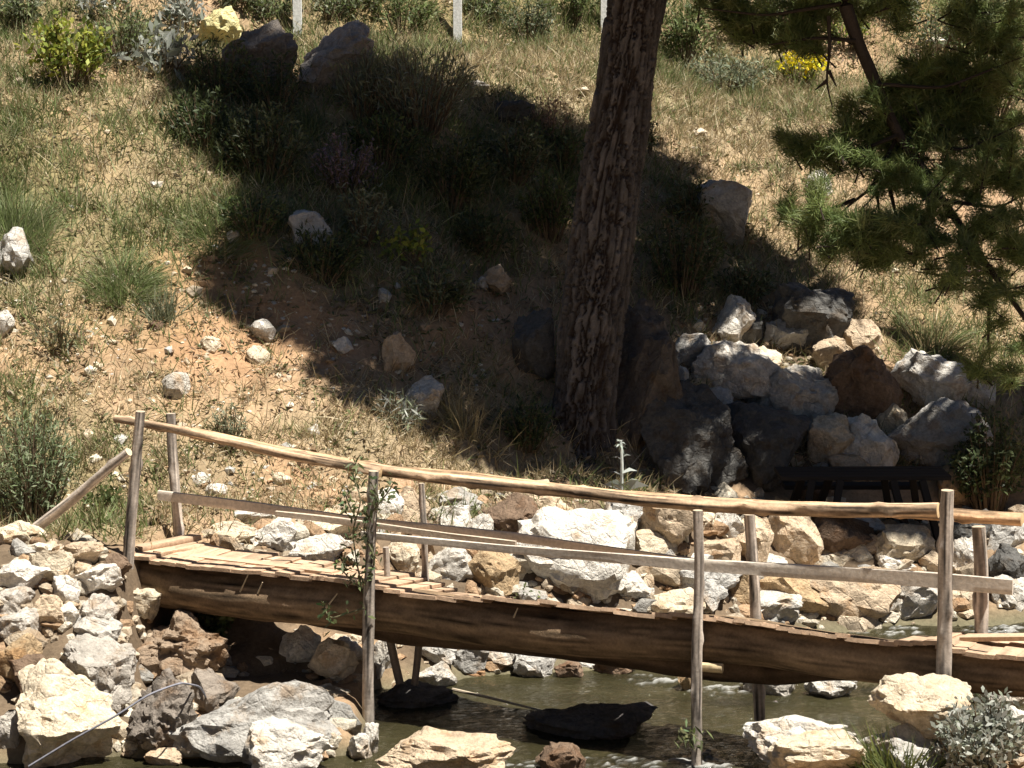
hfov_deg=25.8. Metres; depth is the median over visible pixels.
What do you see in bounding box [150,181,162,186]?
stone
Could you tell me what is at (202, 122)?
shade shrub
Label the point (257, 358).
stone
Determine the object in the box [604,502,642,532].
bank rock
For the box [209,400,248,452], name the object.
grey shrub
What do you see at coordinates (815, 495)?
boulder
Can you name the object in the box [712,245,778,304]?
shade shrub
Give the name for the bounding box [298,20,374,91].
boulder
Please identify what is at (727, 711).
stream water
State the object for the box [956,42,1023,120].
green bush
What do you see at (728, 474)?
boulder
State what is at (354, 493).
bank rock
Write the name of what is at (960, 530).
bank rock
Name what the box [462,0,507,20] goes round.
green bush
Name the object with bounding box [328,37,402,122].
lavender clump
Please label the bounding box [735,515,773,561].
bank rock
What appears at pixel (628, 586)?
bank rock
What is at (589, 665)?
shore rock
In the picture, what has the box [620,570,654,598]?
bank rock
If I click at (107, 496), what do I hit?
leafy herb
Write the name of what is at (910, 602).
bank rock
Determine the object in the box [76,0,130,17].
silver herb
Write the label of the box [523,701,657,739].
shore rock
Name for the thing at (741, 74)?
pale shrub
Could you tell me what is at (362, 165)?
heather
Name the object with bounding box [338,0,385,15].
green bush
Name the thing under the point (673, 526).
bank rock
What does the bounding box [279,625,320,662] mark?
shore rock
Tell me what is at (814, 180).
boulder
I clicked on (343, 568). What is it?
climbing plant
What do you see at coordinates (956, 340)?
grass clump
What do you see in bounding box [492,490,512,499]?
bank rock
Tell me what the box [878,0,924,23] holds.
green bush
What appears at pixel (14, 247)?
boulder
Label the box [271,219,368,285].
shade shrub
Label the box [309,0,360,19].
green bush
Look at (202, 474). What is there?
stone
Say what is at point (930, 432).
boulder
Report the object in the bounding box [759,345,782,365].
boulder
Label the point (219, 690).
bank stone
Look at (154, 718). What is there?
bank stone
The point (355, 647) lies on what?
shore rock
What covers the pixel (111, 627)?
bank stone
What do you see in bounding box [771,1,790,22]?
green bush
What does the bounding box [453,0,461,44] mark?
fence post
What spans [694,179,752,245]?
boulder
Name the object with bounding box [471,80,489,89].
stone
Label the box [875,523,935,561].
bank rock
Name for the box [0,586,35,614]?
bank stone
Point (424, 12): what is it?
green bush
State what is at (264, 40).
boulder
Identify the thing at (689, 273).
dark shrub
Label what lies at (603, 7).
fence post
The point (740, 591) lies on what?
bank rock
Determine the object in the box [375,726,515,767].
shore rock
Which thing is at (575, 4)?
green bush
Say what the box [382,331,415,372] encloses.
boulder
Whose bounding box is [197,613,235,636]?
broadleaf bush
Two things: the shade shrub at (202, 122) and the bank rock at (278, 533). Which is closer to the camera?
the bank rock at (278, 533)
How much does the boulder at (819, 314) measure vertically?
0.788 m
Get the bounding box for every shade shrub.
[157,79,247,154]
[208,186,295,240]
[210,96,316,185]
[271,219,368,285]
[390,258,476,317]
[448,201,521,258]
[468,106,559,185]
[486,394,562,452]
[513,163,575,243]
[537,116,585,173]
[657,172,714,226]
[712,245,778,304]
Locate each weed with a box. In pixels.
[674,719,712,751]
[969,693,980,703]
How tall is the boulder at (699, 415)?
1.050 m
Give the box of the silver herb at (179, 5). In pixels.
[158,0,211,30]
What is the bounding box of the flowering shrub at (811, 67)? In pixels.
[775,50,829,85]
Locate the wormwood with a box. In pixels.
[0,395,80,523]
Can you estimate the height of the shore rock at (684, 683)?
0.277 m
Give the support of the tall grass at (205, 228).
on the hillside ground at (252, 638)
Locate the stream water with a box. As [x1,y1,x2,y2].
[0,622,1023,767]
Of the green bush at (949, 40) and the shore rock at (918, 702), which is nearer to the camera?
the shore rock at (918, 702)
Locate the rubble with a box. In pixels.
[0,303,1023,766]
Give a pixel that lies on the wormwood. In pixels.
(34, 485)
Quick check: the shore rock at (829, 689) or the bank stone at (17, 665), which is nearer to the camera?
the bank stone at (17, 665)
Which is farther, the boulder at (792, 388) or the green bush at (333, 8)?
the green bush at (333, 8)
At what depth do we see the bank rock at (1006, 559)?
18.05 m
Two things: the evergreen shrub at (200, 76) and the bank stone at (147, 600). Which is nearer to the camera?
the bank stone at (147, 600)
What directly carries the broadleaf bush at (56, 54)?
on the hillside ground at (252, 638)
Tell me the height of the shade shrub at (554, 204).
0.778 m
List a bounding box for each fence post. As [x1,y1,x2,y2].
[293,0,301,35]
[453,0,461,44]
[600,0,606,32]
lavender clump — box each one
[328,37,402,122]
[350,32,485,137]
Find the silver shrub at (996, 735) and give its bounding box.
[927,685,1023,767]
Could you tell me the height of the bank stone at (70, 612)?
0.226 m
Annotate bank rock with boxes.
[203,520,255,541]
[234,510,271,523]
[250,517,297,551]
[289,533,352,560]
[314,508,358,533]
[341,487,366,504]
[377,487,404,514]
[388,542,419,572]
[399,486,430,522]
[427,505,470,526]
[428,547,473,581]
[436,487,482,511]
[464,513,493,529]
[468,550,520,595]
[480,492,538,532]
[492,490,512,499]
[512,479,549,501]
[517,506,636,602]
[536,496,573,510]
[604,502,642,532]
[617,572,633,592]
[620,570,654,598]
[635,529,684,555]
[638,507,703,546]
[651,587,705,613]
[678,570,742,611]
[691,553,713,559]
[703,512,715,529]
[704,538,741,560]
[715,513,744,538]
[730,575,749,604]
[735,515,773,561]
[760,576,830,615]
[760,590,802,619]
[767,553,786,562]
[768,515,823,564]
[780,615,800,622]
[810,566,900,618]
[811,517,876,552]
[821,548,853,566]
[855,518,885,533]
[866,533,876,554]
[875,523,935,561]
[877,555,915,569]
[889,585,937,619]
[918,551,955,572]
[938,509,989,541]
[953,536,973,567]
[987,523,1023,550]
[988,543,1023,577]
[990,574,1023,611]
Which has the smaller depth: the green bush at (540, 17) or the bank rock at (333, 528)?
the bank rock at (333, 528)
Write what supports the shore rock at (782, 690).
in the stream water
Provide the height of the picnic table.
0.563 m
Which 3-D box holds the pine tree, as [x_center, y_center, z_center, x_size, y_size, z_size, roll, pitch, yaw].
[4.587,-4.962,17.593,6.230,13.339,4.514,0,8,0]
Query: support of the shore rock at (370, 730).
in the stream water
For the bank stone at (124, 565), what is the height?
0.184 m
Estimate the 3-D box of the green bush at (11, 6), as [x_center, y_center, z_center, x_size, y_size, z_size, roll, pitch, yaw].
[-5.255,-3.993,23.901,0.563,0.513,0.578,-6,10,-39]
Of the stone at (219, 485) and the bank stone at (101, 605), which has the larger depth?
the stone at (219, 485)
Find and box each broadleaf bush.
[14,1,112,89]
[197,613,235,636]
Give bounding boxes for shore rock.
[144,747,182,764]
[169,680,361,764]
[245,716,333,767]
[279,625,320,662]
[308,637,358,680]
[337,636,362,661]
[348,733,372,758]
[363,722,378,752]
[374,640,396,678]
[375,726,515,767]
[376,679,458,707]
[419,661,457,685]
[422,647,456,665]
[452,650,488,673]
[487,651,514,667]
[513,654,555,677]
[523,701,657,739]
[535,742,586,767]
[554,660,583,677]
[579,662,594,668]
[594,664,632,674]
[678,677,690,690]
[742,715,859,762]
[743,683,795,695]
[766,728,866,767]
[804,681,857,697]
[856,723,946,767]
[867,672,972,740]
[981,694,1023,707]
[997,705,1023,741]
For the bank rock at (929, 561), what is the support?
on the hillside ground at (252, 638)
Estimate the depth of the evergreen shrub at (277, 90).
21.79 m
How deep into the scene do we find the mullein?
17.81 m
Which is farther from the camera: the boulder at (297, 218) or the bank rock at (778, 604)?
the boulder at (297, 218)
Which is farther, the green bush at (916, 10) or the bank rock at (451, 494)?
the green bush at (916, 10)
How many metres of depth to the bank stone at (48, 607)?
14.81 m
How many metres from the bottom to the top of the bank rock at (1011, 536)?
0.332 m
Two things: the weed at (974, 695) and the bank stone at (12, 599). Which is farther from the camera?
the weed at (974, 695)
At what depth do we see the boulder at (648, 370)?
19.52 m
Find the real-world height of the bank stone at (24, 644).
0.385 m
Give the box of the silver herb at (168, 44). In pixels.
[112,10,206,84]
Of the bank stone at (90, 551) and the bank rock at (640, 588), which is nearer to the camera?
the bank stone at (90, 551)
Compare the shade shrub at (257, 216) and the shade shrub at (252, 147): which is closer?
the shade shrub at (257, 216)
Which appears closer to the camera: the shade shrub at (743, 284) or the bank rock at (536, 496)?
the bank rock at (536, 496)
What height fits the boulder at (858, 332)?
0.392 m
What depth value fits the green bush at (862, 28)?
27.25 m
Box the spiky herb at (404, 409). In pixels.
[369,387,425,434]
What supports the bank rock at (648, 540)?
on the hillside ground at (252, 638)
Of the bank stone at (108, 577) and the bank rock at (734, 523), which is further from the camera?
the bank rock at (734, 523)
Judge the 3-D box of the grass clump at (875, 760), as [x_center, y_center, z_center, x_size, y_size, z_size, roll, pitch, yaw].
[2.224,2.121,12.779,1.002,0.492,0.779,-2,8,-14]
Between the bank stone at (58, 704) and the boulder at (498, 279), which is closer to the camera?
the bank stone at (58, 704)
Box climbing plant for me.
[316,451,401,636]
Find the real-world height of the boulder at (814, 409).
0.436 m
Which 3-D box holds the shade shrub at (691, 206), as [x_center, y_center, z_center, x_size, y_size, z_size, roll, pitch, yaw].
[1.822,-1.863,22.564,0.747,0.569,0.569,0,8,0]
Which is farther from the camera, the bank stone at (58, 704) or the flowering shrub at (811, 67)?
the flowering shrub at (811, 67)
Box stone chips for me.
[0,3,951,523]
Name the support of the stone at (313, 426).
on the hillside ground at (252, 638)
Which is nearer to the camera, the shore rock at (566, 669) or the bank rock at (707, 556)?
the shore rock at (566, 669)
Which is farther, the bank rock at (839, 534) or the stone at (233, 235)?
the stone at (233, 235)
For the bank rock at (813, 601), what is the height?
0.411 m
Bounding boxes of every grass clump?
[820,715,967,767]
[874,299,993,359]
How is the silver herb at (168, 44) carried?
on the hillside ground at (252, 638)
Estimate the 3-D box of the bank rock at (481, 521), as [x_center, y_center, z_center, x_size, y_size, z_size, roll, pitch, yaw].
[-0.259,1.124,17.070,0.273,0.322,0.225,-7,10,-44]
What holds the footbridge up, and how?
on the hillside ground at (252, 638)
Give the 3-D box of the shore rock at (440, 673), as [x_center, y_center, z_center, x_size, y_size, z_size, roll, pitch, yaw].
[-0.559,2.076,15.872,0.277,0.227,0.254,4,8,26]
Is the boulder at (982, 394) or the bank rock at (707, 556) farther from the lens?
the boulder at (982, 394)
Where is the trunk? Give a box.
[550,0,666,471]
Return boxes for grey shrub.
[19,310,101,355]
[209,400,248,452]
[328,180,398,248]
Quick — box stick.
[452,688,540,709]
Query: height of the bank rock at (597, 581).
0.855 m
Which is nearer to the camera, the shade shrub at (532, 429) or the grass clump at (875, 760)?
the grass clump at (875, 760)
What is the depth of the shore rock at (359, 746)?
14.15 m
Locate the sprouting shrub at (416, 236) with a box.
[372,218,437,265]
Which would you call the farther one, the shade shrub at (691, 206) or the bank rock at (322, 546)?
the shade shrub at (691, 206)
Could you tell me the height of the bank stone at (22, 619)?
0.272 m
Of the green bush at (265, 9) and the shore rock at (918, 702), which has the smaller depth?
the shore rock at (918, 702)
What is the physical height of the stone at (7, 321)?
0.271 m
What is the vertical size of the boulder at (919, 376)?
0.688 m
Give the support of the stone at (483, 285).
on the hillside ground at (252, 638)
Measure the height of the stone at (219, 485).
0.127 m
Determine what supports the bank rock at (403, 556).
on the hillside ground at (252, 638)
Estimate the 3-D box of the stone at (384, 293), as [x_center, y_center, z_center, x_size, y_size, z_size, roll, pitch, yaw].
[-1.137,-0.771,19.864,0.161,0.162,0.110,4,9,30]
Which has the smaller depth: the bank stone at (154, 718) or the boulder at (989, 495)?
the bank stone at (154, 718)
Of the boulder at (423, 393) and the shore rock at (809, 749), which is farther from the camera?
the boulder at (423, 393)
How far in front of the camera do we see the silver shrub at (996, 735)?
12.43 m
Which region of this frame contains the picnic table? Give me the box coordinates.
[774,466,951,544]
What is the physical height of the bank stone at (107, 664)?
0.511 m
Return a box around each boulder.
[0,226,34,276]
[196,5,241,47]
[221,19,297,86]
[288,209,334,244]
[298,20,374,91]
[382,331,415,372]
[404,375,444,415]
[483,264,511,295]
[495,100,534,124]
[512,307,555,379]
[616,298,682,446]
[639,379,734,495]
[640,443,698,488]
[675,333,710,365]
[691,340,779,398]
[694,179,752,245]
[710,386,732,403]
[710,447,748,486]
[713,294,755,342]
[725,401,810,491]
[742,316,763,344]
[756,365,838,414]
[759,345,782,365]
[763,319,808,349]
[772,282,854,350]
[799,490,834,501]
[802,401,832,438]
[804,170,832,197]
[807,412,854,463]
[811,335,852,369]
[823,345,903,418]
[828,454,870,465]
[842,319,883,348]
[843,413,899,465]
[876,403,907,434]
[888,397,992,468]
[891,348,970,407]
[936,465,971,506]
[967,378,995,408]
[968,475,1008,509]
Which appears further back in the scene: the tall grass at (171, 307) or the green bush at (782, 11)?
the green bush at (782, 11)
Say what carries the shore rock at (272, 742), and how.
in the stream water
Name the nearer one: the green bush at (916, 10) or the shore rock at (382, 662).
the shore rock at (382, 662)
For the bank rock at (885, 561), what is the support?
on the hillside ground at (252, 638)
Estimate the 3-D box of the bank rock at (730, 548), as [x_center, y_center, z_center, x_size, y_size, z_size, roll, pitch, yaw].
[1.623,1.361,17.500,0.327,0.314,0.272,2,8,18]
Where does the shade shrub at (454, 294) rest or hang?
on the hillside ground at (252, 638)
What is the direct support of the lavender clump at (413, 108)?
on the hillside ground at (252, 638)
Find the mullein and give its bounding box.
[604,439,647,489]
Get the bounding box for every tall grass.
[0,178,91,258]
[57,234,189,310]
[124,268,209,325]
[158,198,273,267]
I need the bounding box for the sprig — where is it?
[647,117,659,154]
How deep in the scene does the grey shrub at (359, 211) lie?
20.32 m
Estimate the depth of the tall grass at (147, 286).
19.23 m
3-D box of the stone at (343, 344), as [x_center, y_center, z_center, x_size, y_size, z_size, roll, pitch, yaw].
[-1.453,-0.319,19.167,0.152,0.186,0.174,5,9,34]
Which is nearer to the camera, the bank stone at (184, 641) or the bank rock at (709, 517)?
the bank stone at (184, 641)
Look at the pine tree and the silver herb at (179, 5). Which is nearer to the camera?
the pine tree
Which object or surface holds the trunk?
on the hillside ground at (252, 638)
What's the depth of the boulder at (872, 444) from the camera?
20.00 m
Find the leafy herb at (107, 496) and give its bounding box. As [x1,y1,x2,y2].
[81,484,124,510]
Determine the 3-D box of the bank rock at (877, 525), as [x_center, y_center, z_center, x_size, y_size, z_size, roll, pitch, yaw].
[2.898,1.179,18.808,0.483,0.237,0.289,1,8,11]
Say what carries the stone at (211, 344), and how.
on the hillside ground at (252, 638)
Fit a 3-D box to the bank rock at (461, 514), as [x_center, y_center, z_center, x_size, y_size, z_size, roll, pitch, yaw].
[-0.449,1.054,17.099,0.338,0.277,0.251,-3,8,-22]
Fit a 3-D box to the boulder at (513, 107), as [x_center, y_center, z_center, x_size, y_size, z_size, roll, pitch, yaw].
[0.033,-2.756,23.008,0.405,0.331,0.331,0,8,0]
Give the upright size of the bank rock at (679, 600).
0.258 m
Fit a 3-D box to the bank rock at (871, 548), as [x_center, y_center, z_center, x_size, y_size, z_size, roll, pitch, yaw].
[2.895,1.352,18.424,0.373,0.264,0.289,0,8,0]
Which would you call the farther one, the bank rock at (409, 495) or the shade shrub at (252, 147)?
the shade shrub at (252, 147)
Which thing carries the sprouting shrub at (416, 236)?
on the hillside ground at (252, 638)
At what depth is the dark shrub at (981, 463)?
19.64 m
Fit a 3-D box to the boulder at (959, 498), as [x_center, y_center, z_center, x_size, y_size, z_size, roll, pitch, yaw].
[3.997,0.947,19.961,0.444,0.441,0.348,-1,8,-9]
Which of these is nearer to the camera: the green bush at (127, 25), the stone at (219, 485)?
the stone at (219, 485)
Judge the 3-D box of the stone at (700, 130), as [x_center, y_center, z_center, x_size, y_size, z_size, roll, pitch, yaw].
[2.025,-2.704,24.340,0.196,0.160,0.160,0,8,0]
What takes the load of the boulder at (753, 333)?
on the hillside ground at (252, 638)
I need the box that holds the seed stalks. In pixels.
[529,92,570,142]
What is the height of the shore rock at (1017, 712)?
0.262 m
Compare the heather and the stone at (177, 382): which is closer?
the stone at (177, 382)
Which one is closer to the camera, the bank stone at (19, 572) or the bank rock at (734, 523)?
the bank stone at (19, 572)
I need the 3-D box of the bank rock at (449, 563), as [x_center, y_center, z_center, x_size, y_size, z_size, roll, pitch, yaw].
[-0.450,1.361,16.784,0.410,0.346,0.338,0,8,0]
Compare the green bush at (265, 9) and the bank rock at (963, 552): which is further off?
the green bush at (265, 9)
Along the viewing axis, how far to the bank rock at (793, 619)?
17.39 m
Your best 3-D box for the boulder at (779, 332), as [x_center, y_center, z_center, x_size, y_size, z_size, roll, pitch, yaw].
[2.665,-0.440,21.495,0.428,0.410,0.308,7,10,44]
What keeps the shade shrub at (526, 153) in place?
on the hillside ground at (252, 638)
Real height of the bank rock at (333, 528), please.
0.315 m
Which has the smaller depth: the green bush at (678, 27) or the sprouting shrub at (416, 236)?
the sprouting shrub at (416, 236)
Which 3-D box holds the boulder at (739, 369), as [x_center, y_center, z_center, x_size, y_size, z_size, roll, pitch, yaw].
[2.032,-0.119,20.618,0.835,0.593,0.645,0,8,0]
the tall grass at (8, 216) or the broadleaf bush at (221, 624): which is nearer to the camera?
the broadleaf bush at (221, 624)
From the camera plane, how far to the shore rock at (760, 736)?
13.15 m
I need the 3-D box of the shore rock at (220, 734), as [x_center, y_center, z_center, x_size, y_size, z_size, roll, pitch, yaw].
[-1.595,2.175,14.360,1.250,0.592,0.848,0,8,0]
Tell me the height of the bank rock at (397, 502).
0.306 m
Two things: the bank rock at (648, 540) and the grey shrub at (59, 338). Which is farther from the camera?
the grey shrub at (59, 338)
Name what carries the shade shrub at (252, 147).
on the hillside ground at (252, 638)
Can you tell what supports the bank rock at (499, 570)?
on the hillside ground at (252, 638)
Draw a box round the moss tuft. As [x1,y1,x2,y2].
[514,582,540,599]
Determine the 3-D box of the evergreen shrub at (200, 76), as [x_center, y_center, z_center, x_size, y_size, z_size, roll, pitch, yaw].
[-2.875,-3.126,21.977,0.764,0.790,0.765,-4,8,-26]
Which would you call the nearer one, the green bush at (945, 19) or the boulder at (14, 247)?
the boulder at (14, 247)
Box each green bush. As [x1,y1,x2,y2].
[0,0,45,26]
[74,0,159,62]
[219,0,263,10]
[239,0,292,23]
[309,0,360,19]
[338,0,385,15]
[363,0,440,34]
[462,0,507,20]
[499,0,557,39]
[555,0,599,26]
[660,0,719,61]
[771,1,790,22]
[826,13,873,50]
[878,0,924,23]
[900,4,965,56]
[931,0,990,47]
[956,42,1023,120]
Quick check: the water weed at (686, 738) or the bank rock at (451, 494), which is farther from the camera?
the bank rock at (451, 494)
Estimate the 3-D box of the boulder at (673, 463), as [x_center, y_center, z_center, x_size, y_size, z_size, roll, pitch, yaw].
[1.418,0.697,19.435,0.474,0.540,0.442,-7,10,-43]
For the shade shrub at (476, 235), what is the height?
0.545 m
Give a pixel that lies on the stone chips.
(270, 271)
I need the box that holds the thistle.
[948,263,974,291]
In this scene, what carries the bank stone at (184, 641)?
on the hillside ground at (252, 638)
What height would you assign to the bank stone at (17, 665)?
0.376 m
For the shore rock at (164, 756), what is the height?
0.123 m
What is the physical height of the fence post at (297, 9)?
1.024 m
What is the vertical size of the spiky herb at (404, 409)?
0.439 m
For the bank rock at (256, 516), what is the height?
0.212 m
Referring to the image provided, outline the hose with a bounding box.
[28,682,206,766]
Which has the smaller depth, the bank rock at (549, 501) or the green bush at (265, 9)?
the bank rock at (549, 501)
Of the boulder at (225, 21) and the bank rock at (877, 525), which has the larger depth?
the boulder at (225, 21)
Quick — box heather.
[301,125,384,193]
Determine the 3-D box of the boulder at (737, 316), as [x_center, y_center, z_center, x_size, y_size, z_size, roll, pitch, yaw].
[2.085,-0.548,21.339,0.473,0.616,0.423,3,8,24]
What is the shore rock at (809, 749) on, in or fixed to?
on the hillside ground at (252, 638)
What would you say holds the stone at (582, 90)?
on the hillside ground at (252, 638)
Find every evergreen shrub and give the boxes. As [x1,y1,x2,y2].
[179,26,262,103]
[219,44,315,119]
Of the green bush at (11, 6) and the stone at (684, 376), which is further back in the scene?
the green bush at (11, 6)
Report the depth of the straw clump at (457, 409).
18.82 m
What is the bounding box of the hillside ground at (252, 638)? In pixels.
[0,0,1023,767]
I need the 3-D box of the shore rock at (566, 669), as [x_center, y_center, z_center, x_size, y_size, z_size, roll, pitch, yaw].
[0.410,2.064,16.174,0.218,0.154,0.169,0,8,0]
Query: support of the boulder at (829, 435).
on the hillside ground at (252, 638)
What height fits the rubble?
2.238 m
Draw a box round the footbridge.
[31,410,1023,765]
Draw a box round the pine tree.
[685,0,1023,397]
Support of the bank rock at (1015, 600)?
in the stream water
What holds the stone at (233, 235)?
on the hillside ground at (252, 638)
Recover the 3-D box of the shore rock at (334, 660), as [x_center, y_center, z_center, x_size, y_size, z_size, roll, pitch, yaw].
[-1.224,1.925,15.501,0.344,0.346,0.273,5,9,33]
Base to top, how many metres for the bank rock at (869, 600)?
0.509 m
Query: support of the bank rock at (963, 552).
on the hillside ground at (252, 638)
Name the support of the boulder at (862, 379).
on the hillside ground at (252, 638)
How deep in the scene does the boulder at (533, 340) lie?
19.59 m
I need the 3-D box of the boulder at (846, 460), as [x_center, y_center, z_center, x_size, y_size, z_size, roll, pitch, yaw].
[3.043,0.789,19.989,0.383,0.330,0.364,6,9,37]
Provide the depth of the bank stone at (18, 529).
15.57 m
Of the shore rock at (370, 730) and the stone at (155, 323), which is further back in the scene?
the stone at (155, 323)
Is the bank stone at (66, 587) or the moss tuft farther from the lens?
the moss tuft
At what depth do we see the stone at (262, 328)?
19.10 m
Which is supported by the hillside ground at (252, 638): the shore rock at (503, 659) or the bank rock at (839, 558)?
the bank rock at (839, 558)
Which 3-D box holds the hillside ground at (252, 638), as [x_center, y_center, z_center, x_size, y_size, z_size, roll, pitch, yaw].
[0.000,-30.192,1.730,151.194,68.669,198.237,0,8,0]
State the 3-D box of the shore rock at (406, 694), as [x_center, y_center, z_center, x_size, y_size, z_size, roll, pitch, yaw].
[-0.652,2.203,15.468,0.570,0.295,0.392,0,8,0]
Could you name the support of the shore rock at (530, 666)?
in the stream water
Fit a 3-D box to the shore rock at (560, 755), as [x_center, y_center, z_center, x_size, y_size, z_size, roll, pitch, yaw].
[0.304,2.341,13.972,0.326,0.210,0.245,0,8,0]
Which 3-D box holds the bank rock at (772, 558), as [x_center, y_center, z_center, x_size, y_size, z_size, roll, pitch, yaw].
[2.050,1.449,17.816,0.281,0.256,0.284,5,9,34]
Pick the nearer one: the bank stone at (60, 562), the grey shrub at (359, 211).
the bank stone at (60, 562)
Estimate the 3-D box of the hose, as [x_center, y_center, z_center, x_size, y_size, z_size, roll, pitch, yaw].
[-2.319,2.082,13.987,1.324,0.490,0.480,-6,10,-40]
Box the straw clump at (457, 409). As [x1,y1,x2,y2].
[412,365,516,463]
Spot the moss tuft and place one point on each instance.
(527, 592)
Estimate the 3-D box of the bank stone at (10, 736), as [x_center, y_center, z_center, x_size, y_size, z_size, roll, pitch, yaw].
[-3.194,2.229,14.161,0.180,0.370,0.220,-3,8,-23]
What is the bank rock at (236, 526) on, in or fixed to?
on the hillside ground at (252, 638)
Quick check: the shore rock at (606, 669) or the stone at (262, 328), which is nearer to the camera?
the shore rock at (606, 669)
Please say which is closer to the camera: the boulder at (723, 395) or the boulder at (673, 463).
the boulder at (673, 463)
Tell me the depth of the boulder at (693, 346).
20.60 m
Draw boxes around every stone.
[0,310,14,337]
[0,520,46,544]
[0,559,50,587]
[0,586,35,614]
[0,606,43,638]
[0,633,42,681]
[0,710,20,748]
[8,654,45,692]
[15,658,122,767]
[28,549,74,580]
[33,594,64,622]
[52,575,80,602]
[57,541,103,563]
[61,602,78,624]
[61,632,137,713]
[73,563,123,592]
[73,615,122,640]
[79,592,119,619]
[102,553,132,576]
[127,668,196,747]
[133,588,161,620]
[136,609,229,679]
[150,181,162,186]
[150,320,163,329]
[161,372,190,398]
[191,668,239,712]
[192,472,210,485]
[200,336,220,352]
[205,483,226,496]
[227,230,241,242]
[246,345,273,364]
[250,319,275,342]
[272,472,291,484]
[307,424,319,435]
[332,336,353,353]
[378,288,391,301]
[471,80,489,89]
[474,276,488,290]
[574,86,589,96]
[678,365,688,380]
[693,128,706,138]
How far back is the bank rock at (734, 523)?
17.62 m
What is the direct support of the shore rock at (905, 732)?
on the hillside ground at (252, 638)
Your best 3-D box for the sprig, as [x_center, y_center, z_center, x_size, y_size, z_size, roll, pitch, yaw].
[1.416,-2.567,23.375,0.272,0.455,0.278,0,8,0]
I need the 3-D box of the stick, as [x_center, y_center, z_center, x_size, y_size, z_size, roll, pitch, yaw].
[-0.117,2.172,15.403,0.730,0.057,0.046,5,9,33]
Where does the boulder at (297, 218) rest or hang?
on the hillside ground at (252, 638)
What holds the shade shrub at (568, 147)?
on the hillside ground at (252, 638)
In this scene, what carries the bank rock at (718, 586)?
on the hillside ground at (252, 638)
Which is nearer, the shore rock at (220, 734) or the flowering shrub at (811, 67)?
the shore rock at (220, 734)
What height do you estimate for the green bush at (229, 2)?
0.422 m
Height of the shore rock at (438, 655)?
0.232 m
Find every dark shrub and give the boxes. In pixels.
[640,199,733,300]
[943,399,1023,511]
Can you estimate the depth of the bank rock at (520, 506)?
17.12 m
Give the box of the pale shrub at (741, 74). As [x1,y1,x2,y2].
[683,44,773,94]
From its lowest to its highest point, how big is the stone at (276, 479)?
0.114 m
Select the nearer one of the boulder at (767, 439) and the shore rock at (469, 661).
the shore rock at (469, 661)
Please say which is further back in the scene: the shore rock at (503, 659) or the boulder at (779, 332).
the boulder at (779, 332)
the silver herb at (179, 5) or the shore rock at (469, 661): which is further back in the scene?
the silver herb at (179, 5)
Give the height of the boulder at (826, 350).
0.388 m
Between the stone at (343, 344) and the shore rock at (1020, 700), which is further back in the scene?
the stone at (343, 344)
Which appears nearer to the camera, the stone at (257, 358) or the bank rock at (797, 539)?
the bank rock at (797, 539)

